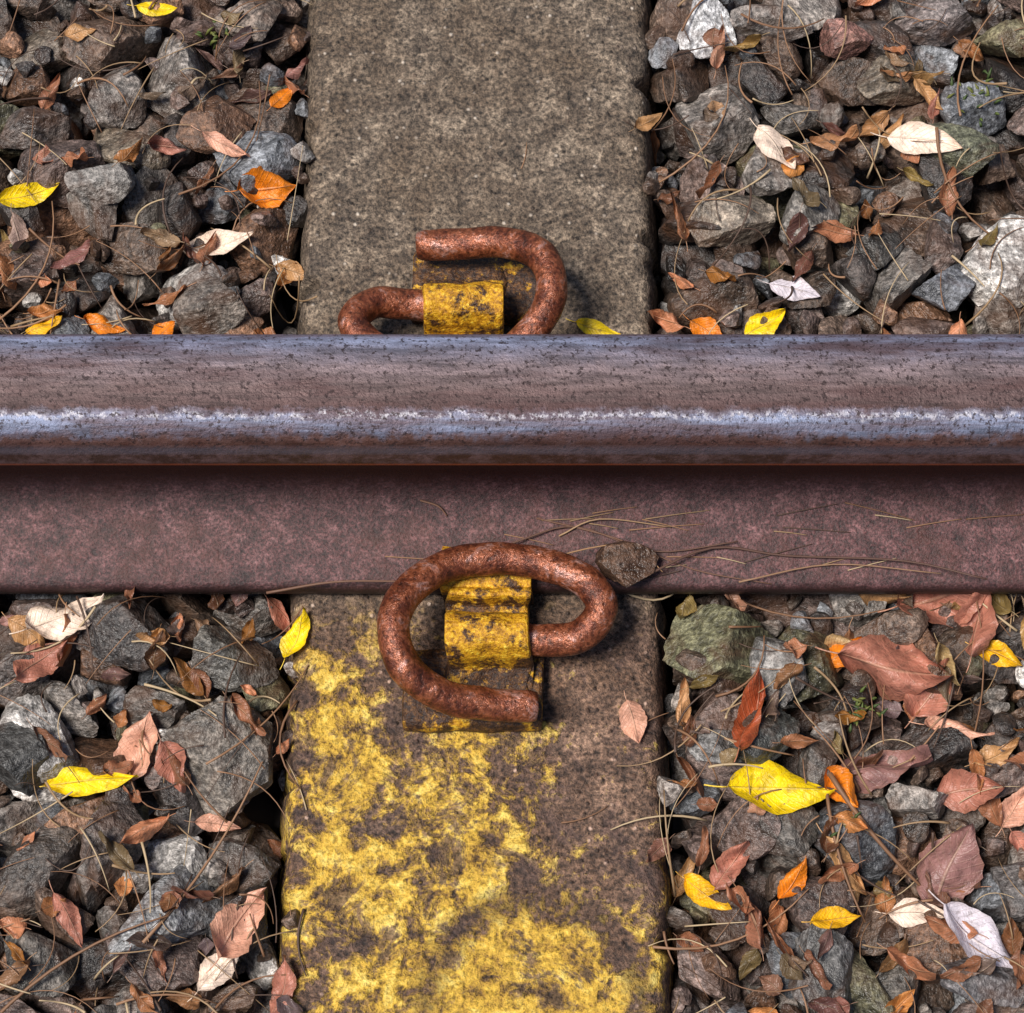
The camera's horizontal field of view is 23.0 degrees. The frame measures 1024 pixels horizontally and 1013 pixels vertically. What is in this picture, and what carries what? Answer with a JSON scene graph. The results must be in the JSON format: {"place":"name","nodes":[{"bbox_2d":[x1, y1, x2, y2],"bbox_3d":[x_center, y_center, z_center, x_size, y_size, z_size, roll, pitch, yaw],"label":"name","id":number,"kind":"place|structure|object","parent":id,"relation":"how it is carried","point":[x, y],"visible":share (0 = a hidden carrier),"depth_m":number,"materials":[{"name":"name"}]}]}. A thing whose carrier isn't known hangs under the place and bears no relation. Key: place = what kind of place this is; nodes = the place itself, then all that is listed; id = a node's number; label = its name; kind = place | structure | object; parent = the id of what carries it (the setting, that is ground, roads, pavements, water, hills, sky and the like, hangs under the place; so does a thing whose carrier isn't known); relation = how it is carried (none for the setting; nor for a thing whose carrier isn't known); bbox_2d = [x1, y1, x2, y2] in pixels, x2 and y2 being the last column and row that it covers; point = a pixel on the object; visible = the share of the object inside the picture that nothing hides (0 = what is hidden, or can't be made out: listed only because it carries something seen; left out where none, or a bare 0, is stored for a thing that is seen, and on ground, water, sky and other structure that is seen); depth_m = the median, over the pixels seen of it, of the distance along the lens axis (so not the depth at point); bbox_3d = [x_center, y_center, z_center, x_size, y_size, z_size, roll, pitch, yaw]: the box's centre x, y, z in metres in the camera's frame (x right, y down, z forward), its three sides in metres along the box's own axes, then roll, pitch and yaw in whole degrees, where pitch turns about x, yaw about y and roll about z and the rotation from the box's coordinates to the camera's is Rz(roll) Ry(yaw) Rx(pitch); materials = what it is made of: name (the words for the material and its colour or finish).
{"place":"outdoors","nodes":[
{"label":"outdoors","id":0,"kind":"place"},
{"bbox_2d":[0,0,1018,998],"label":"ground","id":1,"kind":"structure","parent":0,"point":[264,807],"depth_m":1.66,"materials":[{"name":"soil"}]},
{"bbox_2d":[276,0,676,1012],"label":"concrete sleeper","id":2,"kind":"object","parent":1,"relation":"on","point":[454,872],"visible":0.56,"depth_m":1.56,"materials":[{"name":"grey concrete"}]},
{"bbox_2d":[279,607,309,668],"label":"yellow leaf","id":3,"kind":"object","parent":2,"relation":"on","point":[292,640],"visible":1,"depth_m":1.57,"materials":[{"name":"yellow plant"}]},
{"bbox_2d":[402,546,543,732],"bbox_3d":[-0.024,0.079,1.544,0.087,0.052,0.111,0,70,0],"label":"rail shoulder","id":4,"kind":"object","parent":2,"relation":"on","point":[486,633],"visible":0.77,"depth_m":1.54},
{"bbox_2d":[377,542,617,722],"bbox_3d":[-0.008,0.074,1.526,0.146,0.050,0.110,0,70,0],"label":"spring rail clip","id":5,"kind":"object","parent":4,"relation":"attached to","point":[408,669],"visible":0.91,"depth_m":1.52,"materials":[{"name":"metal"}]},
{"bbox_2d":[412,252,535,333],"bbox_3d":[-0.022,-0.123,1.618,0.087,0.052,0.111,0,70,0],"label":"rail shoulder","id":6,"kind":"object","parent":2,"relation":"on","point":[485,296],"visible":0.38,"depth_m":1.61},
{"bbox_2d":[337,226,567,333],"bbox_3d":[-0.038,-0.131,1.600,0.146,0.050,0.110,0,70,0],"label":"spring rail clip","id":7,"kind":"object","parent":6,"relation":"attached to","point":[539,256],"visible":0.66,"depth_m":1.60,"materials":[{"name":"metal"}]},
{"bbox_2d":[566,318,619,333],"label":"yellow leaf","id":8,"kind":"object","parent":2,"relation":"on","point":[588,326],"visible":0.75,"depth_m":1.64,"materials":[{"name":"yellow plant"}]},
{"bbox_2d":[0,0,1023,1012],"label":"ballast stones","id":9,"kind":"object","parent":1,"relation":"on","point":[99,192],"visible":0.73,"depth_m":1.64,"materials":[{"name":"grey gravel"}]},
{"bbox_2d":[0,182,58,207],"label":"yellow leaf","id":10,"kind":"object","parent":9,"relation":"on","point":[16,196],"visible":1,"depth_m":1.67,"materials":[{"name":"yellow plant"}]},
{"bbox_2d":[25,315,61,333],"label":"yellow leaf","id":11,"kind":"object","parent":9,"relation":"on","point":[45,327],"visible":0.77,"depth_m":1.63,"materials":[{"name":"yellow plant"}]},
{"bbox_2d":[9,593,103,640],"bbox_3d":[-0.281,0.071,1.559,0.062,0.019,0.026,-13,71,-5],"label":"pale leaf","id":12,"kind":"object","parent":9,"relation":"on","point":[46,622],"visible":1,"depth_m":1.56,"materials":[{"name":"white plant"}]},
{"bbox_2d":[39,766,138,796],"bbox_3d":[-0.262,0.166,1.532,0.074,0.027,0.018,0,70,0],"label":"yellow leaf","id":13,"kind":"object","parent":9,"relation":"on","point":[65,781],"visible":1,"depth_m":1.53,"materials":[{"name":"yellow plant"}]},
{"bbox_2d":[76,313,124,333],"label":"orange leaf","id":14,"kind":"object","parent":9,"relation":"on","point":[102,327],"visible":1,"depth_m":1.64,"materials":[{"name":"orange plant"}]},
{"bbox_2d":[127,2,176,15],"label":"yellow leaf","id":15,"kind":"object","parent":9,"relation":"on","point":[164,9],"visible":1,"depth_m":1.72,"materials":[{"name":"yellow plant"}]},
{"bbox_2d":[152,321,174,333],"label":"orange leaf","id":16,"kind":"object","parent":9,"relation":"on","point":[168,327],"visible":0.57,"depth_m":1.65,"materials":[{"name":"orange plant"}]},
{"bbox_2d":[187,953,238,1001],"bbox_3d":[-0.177,0.276,1.496,0.043,0.015,0.018,-26,72,-9],"label":"pale leaf","id":17,"kind":"object","parent":9,"relation":"on","point":[206,982],"visible":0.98,"depth_m":1.50,"materials":[{"name":"beige plant"}]},
{"bbox_2d":[176,229,253,254],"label":"pale leaf","id":18,"kind":"object","parent":9,"relation":"on","point":[227,241],"visible":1,"depth_m":1.67,"materials":[{"name":"beige plant"}]},
{"bbox_2d":[225,166,295,208],"bbox_3d":[-0.167,-0.212,1.675,0.030,0.020,0.038,37,74,12],"label":"orange leaf","id":19,"kind":"object","parent":9,"relation":"on","point":[268,184],"visible":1,"depth_m":1.68,"materials":[{"name":"orange plant"}]},
{"bbox_2d":[267,88,291,110],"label":"orange leaf","id":20,"kind":"object","parent":9,"relation":"on","point":[280,98],"visible":1,"depth_m":1.70,"materials":[{"name":"orange plant"}]},
{"bbox_2d":[0,0,1023,1012],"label":"leaf litter","id":21,"kind":"object","parent":9,"relation":"on","point":[903,672],"visible":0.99,"depth_m":1.54,"materials":[{"name":"brown plant"}]},
{"bbox_2d":[675,871,731,909],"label":"yellow leaf","id":22,"kind":"object","parent":21,"relation":"on","point":[699,889],"visible":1,"depth_m":1.52,"materials":[{"name":"yellow plant"}]},
{"bbox_2d":[0,0,1023,1012],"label":"dry twigs","id":23,"kind":"object","parent":9,"relation":"on","point":[882,318],"visible":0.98,"depth_m":1.55,"materials":[{"name":"brown plant"}]},
{"bbox_2d":[195,20,1002,837],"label":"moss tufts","id":24,"kind":"object","parent":9,"relation":"on","point":[857,700],"visible":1,"depth_m":1.69,"materials":[{"name":"green plant"}]},
{"bbox_2d":[683,314,721,333],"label":"orange leaf","id":25,"kind":"object","parent":9,"relation":"on","point":[702,325],"visible":0.48,"depth_m":1.65,"materials":[{"name":"orange plant"}]},
{"bbox_2d":[744,308,784,333],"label":"yellow leaf","id":26,"kind":"object","parent":9,"relation":"on","point":[753,325],"visible":0.81,"depth_m":1.64,"materials":[{"name":"yellow plant"}]},
{"bbox_2d":[704,760,834,814],"bbox_3d":[0.156,0.170,1.525,0.074,0.016,0.033,22,71,8],"label":"yellow leaf","id":27,"kind":"object","parent":9,"relation":"on","point":[796,792],"visible":1,"depth_m":1.53,"materials":[{"name":"yellow plant"}]},
{"bbox_2d":[750,118,795,168],"bbox_3d":[0.174,-0.242,1.680,0.029,0.014,0.043,0,70,0],"label":"pale leaf","id":28,"kind":"object","parent":9,"relation":"on","point":[770,141],"visible":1,"depth_m":1.68,"materials":[{"name":"beige plant"}]},
{"bbox_2d":[758,276,820,300],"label":"pale leaf","id":29,"kind":"object","parent":9,"relation":"on","point":[803,289],"visible":1,"depth_m":1.66,"materials":[{"name":"white plant"}]},
{"bbox_2d":[772,856,806,908],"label":"orange leaf","id":30,"kind":"object","parent":9,"relation":"on","point":[793,878],"visible":1,"depth_m":1.51,"materials":[{"name":"orange plant"}]},
{"bbox_2d":[801,906,862,928],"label":"yellow leaf","id":31,"kind":"object","parent":9,"relation":"on","point":[825,917],"visible":1,"depth_m":1.49,"materials":[{"name":"yellow plant"}]},
{"bbox_2d":[824,765,857,807],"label":"orange leaf","id":32,"kind":"object","parent":9,"relation":"on","point":[843,776],"visible":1,"depth_m":1.53,"materials":[{"name":"orange plant"}]},
{"bbox_2d":[829,636,861,667],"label":"orange leaf","id":33,"kind":"object","parent":9,"relation":"on","point":[836,661],"visible":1,"depth_m":1.57,"materials":[{"name":"orange plant"}]},
{"bbox_2d":[874,898,944,927],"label":"pale leaf","id":34,"kind":"object","parent":9,"relation":"on","point":[911,915],"visible":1,"depth_m":1.51,"materials":[{"name":"beige plant"}]},
{"bbox_2d":[870,121,962,154],"bbox_3d":[0.268,-0.244,1.667,0.062,0.016,0.019,11,70,4],"label":"pale leaf","id":35,"kind":"object","parent":9,"relation":"on","point":[904,138],"visible":1,"depth_m":1.67,"materials":[{"name":"beige plant"}]},
{"bbox_2d":[928,889,1012,968],"bbox_3d":[0.274,0.250,1.492,0.027,0.015,0.066,-27,72,-9],"label":"pale leaf","id":36,"kind":"object","parent":9,"relation":"on","point":[956,914],"visible":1,"depth_m":1.50,"materials":[{"name":"white plant"}]},
{"bbox_2d":[965,640,1022,666],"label":"yellow leaf","id":37,"kind":"object","parent":9,"relation":"on","point":[1007,656],"visible":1,"depth_m":1.57,"materials":[{"name":"yellow plant"}]},
{"bbox_3d":[-0.023,-0.015,1.600,0.180,0.006,0.144,0,70,0],"label":"rail pad","id":38,"kind":"object","parent":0,"visible":0},
{"bbox_2d":[0,334,1023,593],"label":"steel rail","id":39,"kind":"object","parent":38,"relation":"on","point":[202,462],"visible":0.98,"depth_m":1.46,"materials":[{"name":"brown metal"}]},
{"bbox_2d":[595,541,658,586],"bbox_3d":[0.071,0.033,1.553,0.036,0.021,0.030,41,75,13],"label":"ballast stone","id":40,"kind":"object","parent":39,"relation":"on","point":[625,563],"visible":1,"depth_m":1.55,"materials":[{"name":"stone"}]}
]}

